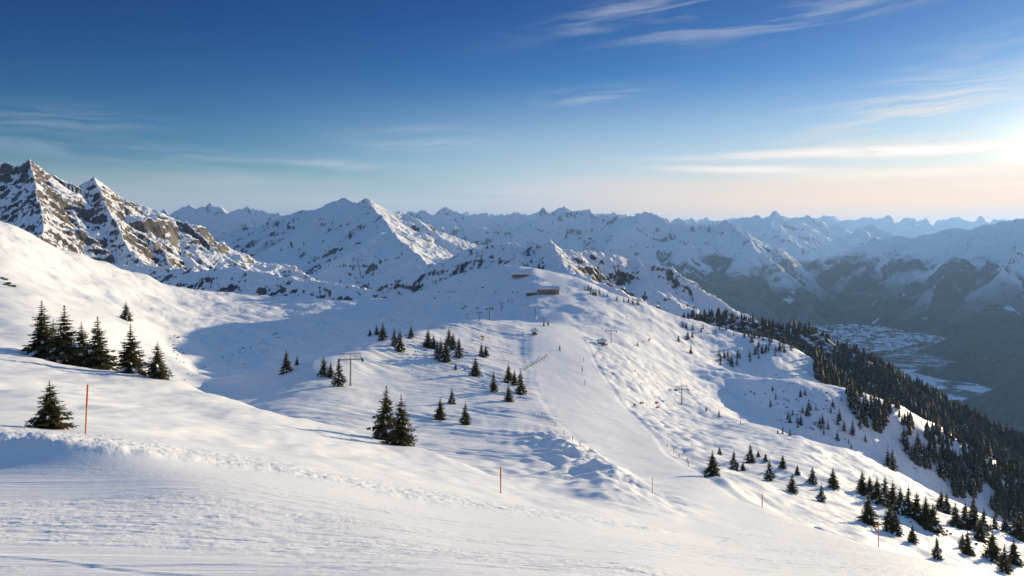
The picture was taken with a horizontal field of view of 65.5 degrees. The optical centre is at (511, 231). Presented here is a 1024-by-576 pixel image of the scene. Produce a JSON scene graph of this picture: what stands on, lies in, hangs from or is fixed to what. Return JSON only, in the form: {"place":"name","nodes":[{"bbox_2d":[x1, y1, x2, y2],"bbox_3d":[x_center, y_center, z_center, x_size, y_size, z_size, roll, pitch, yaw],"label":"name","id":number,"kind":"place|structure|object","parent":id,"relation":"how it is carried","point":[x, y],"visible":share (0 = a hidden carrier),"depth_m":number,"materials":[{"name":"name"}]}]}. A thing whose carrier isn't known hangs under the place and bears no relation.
{"place":"outdoors","nodes":[
{"label":"outdoors","id":0,"kind":"place"},
{"bbox_2d":[0,159,380,300],"bbox_3d":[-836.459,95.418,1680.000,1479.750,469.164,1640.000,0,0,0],"label":"rocky mountain","id":1,"kind":"structure","parent":0,"point":[94,218],"depth_m":1437.04,"materials":[{"name":"snow"}]},
{"bbox_2d":[214,198,484,289],"bbox_3d":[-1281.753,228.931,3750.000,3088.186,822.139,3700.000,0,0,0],"label":"snowy mountain","id":2,"kind":"structure","parent":0,"point":[366,243],"depth_m":3639.55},
{"bbox_2d":[0,221,1023,575],"bbox_3d":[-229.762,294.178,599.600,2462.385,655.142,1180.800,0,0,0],"label":"snow slope","id":3,"kind":"structure","parent":0,"point":[230,457],"depth_m":168.81,"materials":[{"name":"snow"}]},
{"bbox_2d":[19,301,58,359],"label":"spruce tree","id":4,"kind":"object","parent":3,"relation":"on","point":[43,334],"visible":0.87,"depth_m":152.64,"materials":[{"name":"green plant"}]},
{"bbox_2d":[23,380,80,429],"bbox_3d":[-25.691,9.780,44.400,2.962,2.984,2.721,0,0,-29],"label":"spruce tree","id":5,"kind":"object","parent":3,"relation":"on","point":[50,412],"visible":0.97,"depth_m":44.07,"materials":[{"name":"green plant"}]},
{"bbox_2d":[39,306,86,367],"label":"spruce tree","id":6,"kind":"object","parent":3,"relation":"on","point":[64,348],"visible":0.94,"depth_m":150.21,"materials":[{"name":"green plant"}]},
{"bbox_2d":[73,323,89,359],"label":"spruce tree","id":7,"kind":"object","parent":3,"relation":"on","point":[82,336],"visible":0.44,"depth_m":156.10,"materials":[{"name":"green plant"}]},
{"bbox_2d":[85,384,87,433],"bbox_3d":[-22.347,9.541,41.803,0.095,2.994,0.090,3,0,0],"label":"marker pole","id":8,"kind":"object","parent":3,"relation":"on","point":[86,409],"visible":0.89,"depth_m":41.77,"materials":[{"name":"orange paint"}]},
{"bbox_2d":[74,317,118,369],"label":"spruce tree","id":9,"kind":"object","parent":3,"relation":"on","point":[98,357],"visible":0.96,"depth_m":153.23,"materials":[{"name":"green plant"}]},
{"bbox_2d":[120,303,132,320],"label":"spruce tree","id":10,"kind":"object","parent":3,"relation":"on","point":[126,314],"visible":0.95,"depth_m":592.24,"materials":[{"name":"green plant"}]},
{"bbox_2d":[114,324,149,373],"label":"spruce tree","id":11,"kind":"object","parent":3,"relation":"on","point":[130,361],"visible":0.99,"depth_m":147.52,"materials":[{"name":"green plant"}]},
{"bbox_2d":[139,341,173,379],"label":"spruce tree","id":12,"kind":"object","parent":3,"relation":"on","point":[157,369],"visible":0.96,"depth_m":145.50,"materials":[{"name":"green plant"}]},
{"bbox_2d":[280,350,293,374],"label":"spruce tree","id":13,"kind":"object","parent":3,"relation":"on","point":[286,368],"visible":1,"depth_m":325.32,"materials":[{"name":"green plant"}]},
{"bbox_2d":[316,358,328,376],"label":"spruce tree","id":14,"kind":"object","parent":3,"relation":"on","point":[323,371],"visible":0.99,"depth_m":314.30,"materials":[{"name":"green plant"}]},
{"bbox_2d":[325,362,335,378],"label":"spruce tree","id":15,"kind":"object","parent":3,"relation":"on","point":[330,373],"visible":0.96,"depth_m":313.11,"materials":[{"name":"green plant"}]},
{"bbox_2d":[330,361,346,386],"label":"spruce tree","id":16,"kind":"object","parent":3,"relation":"on","point":[339,380],"visible":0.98,"depth_m":289.49,"materials":[{"name":"green plant"}]},
{"bbox_2d":[337,353,363,385],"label":"lift tower","id":17,"kind":"structure","parent":3,"relation":"on","point":[355,358],"depth_m":298.54,"materials":[{"name":"metal"}]},
{"bbox_2d":[366,386,395,439],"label":"spruce tree","id":18,"kind":"object","parent":3,"relation":"on","point":[384,419],"visible":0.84,"depth_m":126.05,"materials":[{"name":"green plant"}]},
{"bbox_2d":[377,322,388,340],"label":"spruce tree","id":19,"kind":"object","parent":3,"relation":"on","point":[382,335],"visible":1,"depth_m":403.27,"materials":[{"name":"green plant"}]},
{"bbox_2d":[391,327,397,346],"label":"spruce tree","id":20,"kind":"object","parent":3,"relation":"on","point":[394,342],"visible":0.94,"depth_m":389.62,"materials":[{"name":"green plant"}]},
{"bbox_2d":[380,394,417,446],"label":"spruce tree","id":21,"kind":"object","parent":3,"relation":"on","point":[401,434],"visible":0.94,"depth_m":119.71,"materials":[{"name":"green plant"}]},
{"bbox_2d":[394,330,405,352],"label":"spruce tree","id":22,"kind":"object","parent":3,"relation":"on","point":[399,347],"visible":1,"depth_m":384.08,"materials":[{"name":"green plant"}]},
{"bbox_2d":[408,325,414,338],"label":"spruce tree","id":23,"kind":"object","parent":3,"relation":"on","point":[411,335],"visible":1,"depth_m":419.46,"materials":[{"name":"green plant"}]},
{"bbox_2d":[421,331,431,347],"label":"spruce tree","id":24,"kind":"object","parent":3,"relation":"on","point":[427,342],"visible":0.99,"depth_m":411.05,"materials":[{"name":"green plant"}]},
{"bbox_2d":[430,337,436,348],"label":"spruce tree","id":25,"kind":"object","parent":3,"relation":"on","point":[433,344],"visible":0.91,"depth_m":411.19,"materials":[{"name":"green plant"}]},
{"bbox_2d":[434,338,442,361],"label":"spruce tree","id":26,"kind":"object","parent":3,"relation":"on","point":[439,352],"visible":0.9,"depth_m":385.93,"materials":[{"name":"green plant"}]},
{"bbox_2d":[432,399,446,420],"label":"spruce tree","id":27,"kind":"object","parent":3,"relation":"on","point":[440,415],"visible":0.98,"depth_m":251.31,"materials":[{"name":"green plant"}]},
{"bbox_2d":[439,338,451,362],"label":"spruce tree","id":28,"kind":"object","parent":3,"relation":"on","point":[446,356],"visible":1,"depth_m":383.91,"materials":[{"name":"green plant"}]},
{"bbox_2d":[446,327,451,344],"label":"spruce tree","id":29,"kind":"object","parent":3,"relation":"on","point":[448,337],"visible":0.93,"depth_m":429.73,"materials":[{"name":"green plant"}]},
{"bbox_2d":[447,390,455,404],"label":"spruce tree","id":30,"kind":"object","parent":3,"relation":"on","point":[452,400],"visible":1,"depth_m":284.02,"materials":[{"name":"green plant"}]},
{"bbox_2d":[448,333,456,349],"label":"spruce tree","id":31,"kind":"object","parent":3,"relation":"on","point":[452,345],"visible":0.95,"depth_m":417.29,"materials":[{"name":"green plant"}]},
{"bbox_2d":[452,337,463,358],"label":"spruce tree","id":32,"kind":"object","parent":3,"relation":"on","point":[459,352],"visible":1,"depth_m":399.21,"materials":[{"name":"green plant"}]},
{"bbox_2d":[458,403,471,424],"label":"spruce tree","id":33,"kind":"object","parent":3,"relation":"on","point":[464,419],"visible":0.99,"depth_m":247.75,"materials":[{"name":"green plant"}]},
{"bbox_2d":[468,356,480,376],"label":"spruce tree","id":34,"kind":"object","parent":3,"relation":"on","point":[474,370],"visible":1,"depth_m":358.64,"materials":[{"name":"green plant"}]},
{"bbox_2d":[479,342,483,356],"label":"spruce tree","id":35,"kind":"object","parent":3,"relation":"on","point":[481,352],"visible":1,"depth_m":415.24,"materials":[{"name":"green plant"}]},
{"bbox_2d":[488,371,498,392],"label":"spruce tree","id":36,"kind":"object","parent":3,"relation":"on","point":[493,386],"visible":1,"depth_m":316.14,"materials":[{"name":"green plant"}]},
{"bbox_2d":[503,363,512,382],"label":"spruce tree","id":37,"kind":"object","parent":3,"relation":"on","point":[507,377],"visible":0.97,"depth_m":356.75,"materials":[{"name":"green plant"}]},
{"bbox_2d":[503,384,513,401],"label":"spruce tree","id":38,"kind":"object","parent":3,"relation":"on","point":[508,397],"visible":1,"depth_m":302.33,"materials":[{"name":"green plant"}]},
{"bbox_2d":[511,368,518,385],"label":"spruce tree","id":39,"kind":"object","parent":3,"relation":"on","point":[514,381],"visible":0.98,"depth_m":348.65,"materials":[{"name":"green plant"}]},
{"bbox_2d":[514,369,526,395],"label":"spruce tree","id":40,"kind":"object","parent":3,"relation":"on","point":[520,389],"visible":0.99,"depth_m":322.15,"materials":[{"name":"green plant"}]},
{"bbox_2d":[511,271,532,277],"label":"ski shed","id":41,"kind":"structure","parent":3,"relation":"on","point":[518,274],"depth_m":868.59,"materials":[{"name":"brown wood"}]},
{"bbox_2d":[525,289,537,295],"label":"lodge annex","id":42,"kind":"object","parent":3,"relation":"on","point":[531,292],"visible":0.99,"depth_m":768.83,"materials":[{"name":"brown wood"}]},
{"bbox_2d":[536,285,559,294],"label":"mountain lodge","id":43,"kind":"structure","parent":3,"relation":"on","point":[552,289],"depth_m":767.52,"materials":[{"name":"brown wood"}]},
{"bbox_2d":[596,338,607,345],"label":"lift hut","id":44,"kind":"object","parent":3,"relation":"on","point":[601,341],"visible":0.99,"depth_m":536.45,"materials":[{"name":"white"}]},
{"bbox_2d":[674,386,688,403],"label":"lift tower","id":45,"kind":"structure","parent":3,"relation":"on","point":[676,389],"depth_m":444.93,"materials":[{"name":"metal"}]},
{"bbox_2d":[703,450,721,476],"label":"spruce tree","id":46,"kind":"object","parent":3,"relation":"on","point":[712,469],"visible":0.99,"depth_m":184.85,"materials":[{"name":"green plant"}]},
{"bbox_2d":[727,450,739,470],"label":"spruce tree","id":47,"kind":"object","parent":3,"relation":"on","point":[733,463],"visible":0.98,"depth_m":233.79,"materials":[{"name":"green plant"}]},
{"bbox_2d":[743,444,756,463],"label":"spruce tree","id":48,"kind":"object","parent":3,"relation":"on","point":[750,457],"visible":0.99,"depth_m":252.69,"materials":[{"name":"green plant"}]},
{"bbox_2d":[762,459,775,481],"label":"spruce tree","id":49,"kind":"object","parent":3,"relation":"on","point":[768,474],"visible":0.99,"depth_m":222.63,"materials":[{"name":"green plant"}]},
{"bbox_2d":[778,456,786,469],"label":"spruce tree","id":50,"kind":"object","parent":3,"relation":"on","point":[782,463],"visible":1,"depth_m":240.67,"materials":[{"name":"green plant"}]},
{"bbox_2d":[786,474,799,494],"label":"spruce tree","id":51,"kind":"object","parent":3,"relation":"on","point":[791,486],"visible":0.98,"depth_m":197.09,"materials":[{"name":"green plant"}]},
{"bbox_2d":[806,466,818,485],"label":"spruce tree","id":52,"kind":"object","parent":3,"relation":"on","point":[812,479],"visible":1,"depth_m":227.04,"materials":[{"name":"green plant"}]},
{"bbox_2d":[815,483,827,503],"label":"spruce tree","id":53,"kind":"object","parent":3,"relation":"on","point":[821,497],"visible":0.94,"depth_m":198.17,"materials":[{"name":"green plant"}]},
{"bbox_2d":[826,468,840,490],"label":"spruce tree","id":54,"kind":"object","parent":3,"relation":"on","point":[833,483],"visible":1,"depth_m":225.72,"materials":[{"name":"green plant"}]},
{"bbox_2d":[847,395,852,410],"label":"spruce tree","id":55,"kind":"object","parent":3,"relation":"on","point":[850,406],"visible":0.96,"depth_m":517.26,"materials":[{"name":"green plant"}]},
{"bbox_2d":[849,417,855,435],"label":"spruce tree","id":56,"kind":"object","parent":3,"relation":"on","point":[852,430],"visible":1,"depth_m":490.41,"materials":[{"name":"green plant"}]},
{"bbox_2d":[851,398,856,414],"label":"spruce tree","id":57,"kind":"object","parent":3,"relation":"on","point":[854,409],"visible":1,"depth_m":512.23,"materials":[{"name":"green plant"}]},
{"bbox_2d":[852,392,859,408],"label":"spruce tree","id":58,"kind":"object","parent":3,"relation":"on","point":[856,399],"visible":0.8,"depth_m":519.75,"materials":[{"name":"green plant"}]},
{"bbox_2d":[856,470,867,492],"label":"spruce tree","id":59,"kind":"object","parent":3,"relation":"on","point":[861,486],"visible":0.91,"depth_m":236.10,"materials":[{"name":"green plant"}]},
{"bbox_2d":[861,475,874,496],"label":"spruce tree","id":60,"kind":"object","parent":3,"relation":"on","point":[868,488],"visible":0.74,"depth_m":232.77,"materials":[{"name":"green plant"}]},
{"bbox_2d":[857,494,881,526],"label":"spruce tree","id":61,"kind":"object","parent":3,"relation":"on","point":[867,516],"visible":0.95,"depth_m":176.88,"materials":[{"name":"green plant"}]},
{"bbox_2d":[866,479,887,506],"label":"spruce tree","id":62,"kind":"object","parent":3,"relation":"on","point":[877,497],"visible":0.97,"depth_m":225.59,"materials":[{"name":"green plant"}]},
{"bbox_2d":[880,476,888,498],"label":"spruce tree","id":63,"kind":"object","parent":3,"relation":"on","point":[885,489],"visible":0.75,"depth_m":233.73,"materials":[{"name":"green plant"}]},
{"bbox_2d":[881,500,893,532],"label":"spruce tree","id":64,"kind":"object","parent":3,"relation":"on","point":[888,523],"visible":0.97,"depth_m":175.39,"materials":[{"name":"green plant"}]},
{"bbox_2d":[883,448,891,466],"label":"spruce tree","id":65,"kind":"object","parent":3,"relation":"on","point":[887,460],"visible":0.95,"depth_m":473.95,"materials":[{"name":"green plant"}]},
{"bbox_2d":[885,480,897,507],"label":"spruce tree","id":66,"kind":"object","parent":3,"relation":"on","point":[892,494],"visible":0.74,"depth_m":225.97,"materials":[{"name":"green plant"}]},
{"bbox_2d":[887,454,897,471],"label":"spruce tree","id":67,"kind":"object","parent":3,"relation":"on","point":[892,466],"visible":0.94,"depth_m":338.61,"materials":[{"name":"green plant"}]},
{"bbox_2d":[889,449,898,468],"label":"spruce tree","id":68,"kind":"object","parent":3,"relation":"on","point":[893,458],"visible":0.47,"depth_m":473.48,"materials":[{"name":"green plant"}]},
{"bbox_2d":[889,511,904,537],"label":"spruce tree","id":69,"kind":"object","parent":3,"relation":"on","point":[896,526],"visible":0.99,"depth_m":174.31,"materials":[{"name":"green plant"}]},
{"bbox_2d":[891,486,907,514],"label":"spruce tree","id":70,"kind":"object","parent":3,"relation":"on","point":[898,506],"visible":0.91,"depth_m":216.22,"materials":[{"name":"green plant"}]},
{"bbox_2d":[899,428,905,445],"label":"spruce tree","id":71,"kind":"object","parent":3,"relation":"on","point":[904,435],"visible":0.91,"depth_m":504.75,"materials":[{"name":"green plant"}]},
{"bbox_2d":[903,431,909,452],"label":"spruce tree","id":72,"kind":"object","parent":3,"relation":"on","point":[906,447],"visible":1,"depth_m":497.44,"materials":[{"name":"green plant"}]},
{"bbox_2d":[901,485,912,515],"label":"spruce tree","id":73,"kind":"object","parent":3,"relation":"on","point":[907,502],"visible":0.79,"depth_m":215.05,"materials":[{"name":"green plant"}]},
{"bbox_2d":[904,491,921,522],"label":"spruce tree","id":74,"kind":"object","parent":3,"relation":"on","point":[915,504],"visible":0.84,"depth_m":212.19,"materials":[{"name":"green plant"}]},
{"bbox_2d":[907,524,919,544],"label":"spruce tree","id":75,"kind":"object","parent":3,"relation":"on","point":[912,537],"visible":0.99,"depth_m":168.70,"materials":[{"name":"green plant"}]},
{"bbox_2d":[915,496,939,533],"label":"spruce tree","id":76,"kind":"object","parent":3,"relation":"on","point":[924,519],"visible":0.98,"depth_m":208.63,"materials":[{"name":"green plant"}]},
{"bbox_2d":[929,502,945,535],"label":"spruce tree","id":77,"kind":"object","parent":3,"relation":"on","point":[938,526],"visible":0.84,"depth_m":208.50,"materials":[{"name":"green plant"}]},
{"bbox_2d":[931,535,944,560],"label":"spruce tree","id":78,"kind":"object","parent":3,"relation":"on","point":[937,552],"visible":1,"depth_m":159.89,"materials":[{"name":"green plant"}]},
{"bbox_2d":[934,491,944,509],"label":"spruce tree","id":79,"kind":"object","parent":3,"relation":"on","point":[939,505],"visible":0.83,"depth_m":270.49,"materials":[{"name":"green plant"}]},
{"bbox_2d":[936,455,948,477],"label":"spruce tree","id":80,"kind":"object","parent":3,"relation":"on","point":[940,471],"visible":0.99,"depth_m":494.66,"materials":[{"name":"green plant"}]},
{"bbox_2d":[939,437,945,459],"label":"spruce tree","id":81,"kind":"object","parent":3,"relation":"on","point":[942,445],"visible":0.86,"depth_m":512.15,"materials":[{"name":"green plant"}]},
{"bbox_2d":[940,491,952,514],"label":"spruce tree","id":82,"kind":"object","parent":3,"relation":"on","point":[946,507],"visible":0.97,"depth_m":265.34,"materials":[{"name":"green plant"}]},
{"bbox_2d":[946,501,965,529],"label":"spruce tree","id":83,"kind":"object","parent":3,"relation":"on","point":[955,521],"visible":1,"depth_m":227.96,"materials":[{"name":"green plant"}]},
{"bbox_2d":[957,532,964,547],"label":"spruce tree","id":84,"kind":"object","parent":3,"relation":"on","point":[961,539],"visible":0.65,"depth_m":197.48,"materials":[{"name":"green plant"}]},
{"bbox_2d":[959,501,970,529],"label":"spruce tree","id":85,"kind":"object","parent":3,"relation":"on","point":[964,516],"visible":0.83,"depth_m":232.55,"materials":[{"name":"green plant"}]},
{"bbox_2d":[960,530,976,557],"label":"spruce tree","id":86,"kind":"object","parent":3,"relation":"on","point":[966,549],"visible":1,"depth_m":187.75,"materials":[{"name":"green plant"}]},
{"bbox_2d":[966,503,979,531],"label":"spruce tree","id":87,"kind":"object","parent":3,"relation":"on","point":[974,518],"visible":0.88,"depth_m":231.35,"materials":[{"name":"green plant"}]},
{"bbox_2d":[968,495,980,519],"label":"spruce tree","id":88,"kind":"object","parent":3,"relation":"on","point":[973,501],"visible":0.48,"depth_m":270.81,"materials":[{"name":"green plant"}]},
{"bbox_2d":[970,516,988,543],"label":"spruce tree","id":89,"kind":"object","parent":3,"relation":"on","point":[980,534],"visible":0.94,"depth_m":216.09,"materials":[{"name":"green plant"}]},
{"bbox_2d":[975,507,992,534],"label":"spruce tree","id":90,"kind":"object","parent":3,"relation":"on","point":[985,523],"visible":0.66,"depth_m":229.02,"materials":[{"name":"green plant"}]},
{"bbox_2d":[979,529,1002,563],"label":"spruce tree","id":91,"kind":"object","parent":3,"relation":"on","point":[992,552],"visible":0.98,"depth_m":190.14,"materials":[{"name":"green plant"}]},
{"bbox_2d":[989,508,1001,531],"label":"spruce tree","id":92,"kind":"object","parent":3,"relation":"on","point":[995,524],"visible":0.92,"depth_m":250.40,"materials":[{"name":"green plant"}]},
{"bbox_2d":[1000,512,1008,532],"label":"spruce tree","id":93,"kind":"object","parent":3,"relation":"on","point":[1004,519],"visible":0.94,"depth_m":250.43,"materials":[{"name":"green plant"}]},
{"bbox_2d":[996,544,1013,575],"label":"spruce tree","id":94,"kind":"object","parent":3,"relation":"on","point":[1004,565],"visible":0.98,"depth_m":177.85,"materials":[{"name":"green plant"}]},
{"bbox_2d":[1007,499,1015,516],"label":"spruce tree","id":95,"kind":"object","parent":3,"relation":"on","point":[1010,507],"visible":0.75,"depth_m":487.76,"materials":[{"name":"green plant"}]},
{"bbox_2d":[1006,508,1023,541],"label":"spruce tree","id":96,"kind":"object","parent":3,"relation":"on","point":[1017,528],"visible":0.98,"depth_m":244.15,"materials":[{"name":"green plant"}]},
{"bbox_2d":[1006,538,1023,566],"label":"spruce tree","id":97,"kind":"object","parent":3,"relation":"on","point":[1016,559],"visible":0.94,"depth_m":192.12,"materials":[{"name":"green plant"}]},
{"bbox_2d":[0,0,1023,225],"label":"sky","id":98,"kind":"structure","parent":0,"point":[715,110],"materials":[{"name":"blue"}]},
{"bbox_2d":[159,203,895,267],"bbox_3d":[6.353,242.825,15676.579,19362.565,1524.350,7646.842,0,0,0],"label":"distant range","id":99,"kind":"structure","parent":0,"point":[805,241],"depth_m":14810.99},
{"bbox_2d":[375,239,757,322],"bbox_3d":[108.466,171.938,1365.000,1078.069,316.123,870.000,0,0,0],"label":"rocky ridge","id":100,"kind":"structure","parent":0,"point":[671,290],"depth_m":1417.99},
{"bbox_2d":[435,206,851,328],"bbox_3d":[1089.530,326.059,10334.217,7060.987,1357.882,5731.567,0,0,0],"label":"mountain","id":101,"kind":"structure","parent":0,"point":[730,265],"depth_m":9277.69,"materials":[{"name":"snow"}]},
{"bbox_2d":[463,211,1012,237],"bbox_3d":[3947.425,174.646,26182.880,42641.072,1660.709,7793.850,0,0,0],"label":"distant range","id":102,"kind":"structure","parent":0,"point":[910,227],"depth_m":25571.05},
{"bbox_2d":[692,316,1021,450],"bbox_3d":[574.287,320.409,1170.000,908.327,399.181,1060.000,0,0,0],"label":"forest slope","id":103,"kind":"structure","parent":0,"point":[816,340],"depth_m":1042.14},
{"bbox_2d":[682,308,1023,522],"bbox_3d":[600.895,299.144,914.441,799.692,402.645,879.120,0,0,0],"label":"forest","id":104,"kind":"object","parent":103,"relation":"on","point":[935,406],"visible":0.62,"depth_m":790.95,"materials":[{"name":"plant"}]},
{"bbox_2d":[831,332,993,401],"bbox_3d":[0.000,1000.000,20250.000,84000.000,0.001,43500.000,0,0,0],"label":"valley floor","id":105,"kind":"structure","parent":0,"point":[909,361],"depth_m":5721.68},
{"bbox_2d":[807,324,941,351],"bbox_3d":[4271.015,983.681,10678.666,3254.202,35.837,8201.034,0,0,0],"label":"town houses","id":106,"kind":"structure","parent":105,"relation":"on","point":[868,336],"depth_m":7331.73,"materials":[{"name":"tile"}]},
{"bbox_2d":[805,218,1023,337],"bbox_3d":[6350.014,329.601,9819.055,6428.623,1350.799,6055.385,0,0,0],"label":"wooded mountain","id":107,"kind":"structure","parent":0,"point":[952,282],"depth_m":8736.96,"materials":[{"name":"snow"}]},
{"bbox_2d":[913,313,1023,387],"bbox_3d":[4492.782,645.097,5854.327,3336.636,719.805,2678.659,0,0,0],"label":"forest hill","id":108,"kind":"structure","parent":0,"point":[991,355],"depth_m":6027.57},
{"bbox_2d":[960,373,1023,431],"bbox_3d":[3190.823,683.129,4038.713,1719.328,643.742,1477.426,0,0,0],"label":"forest hill","id":109,"kind":"structure","parent":0,"point":[1003,403],"depth_m":4126.16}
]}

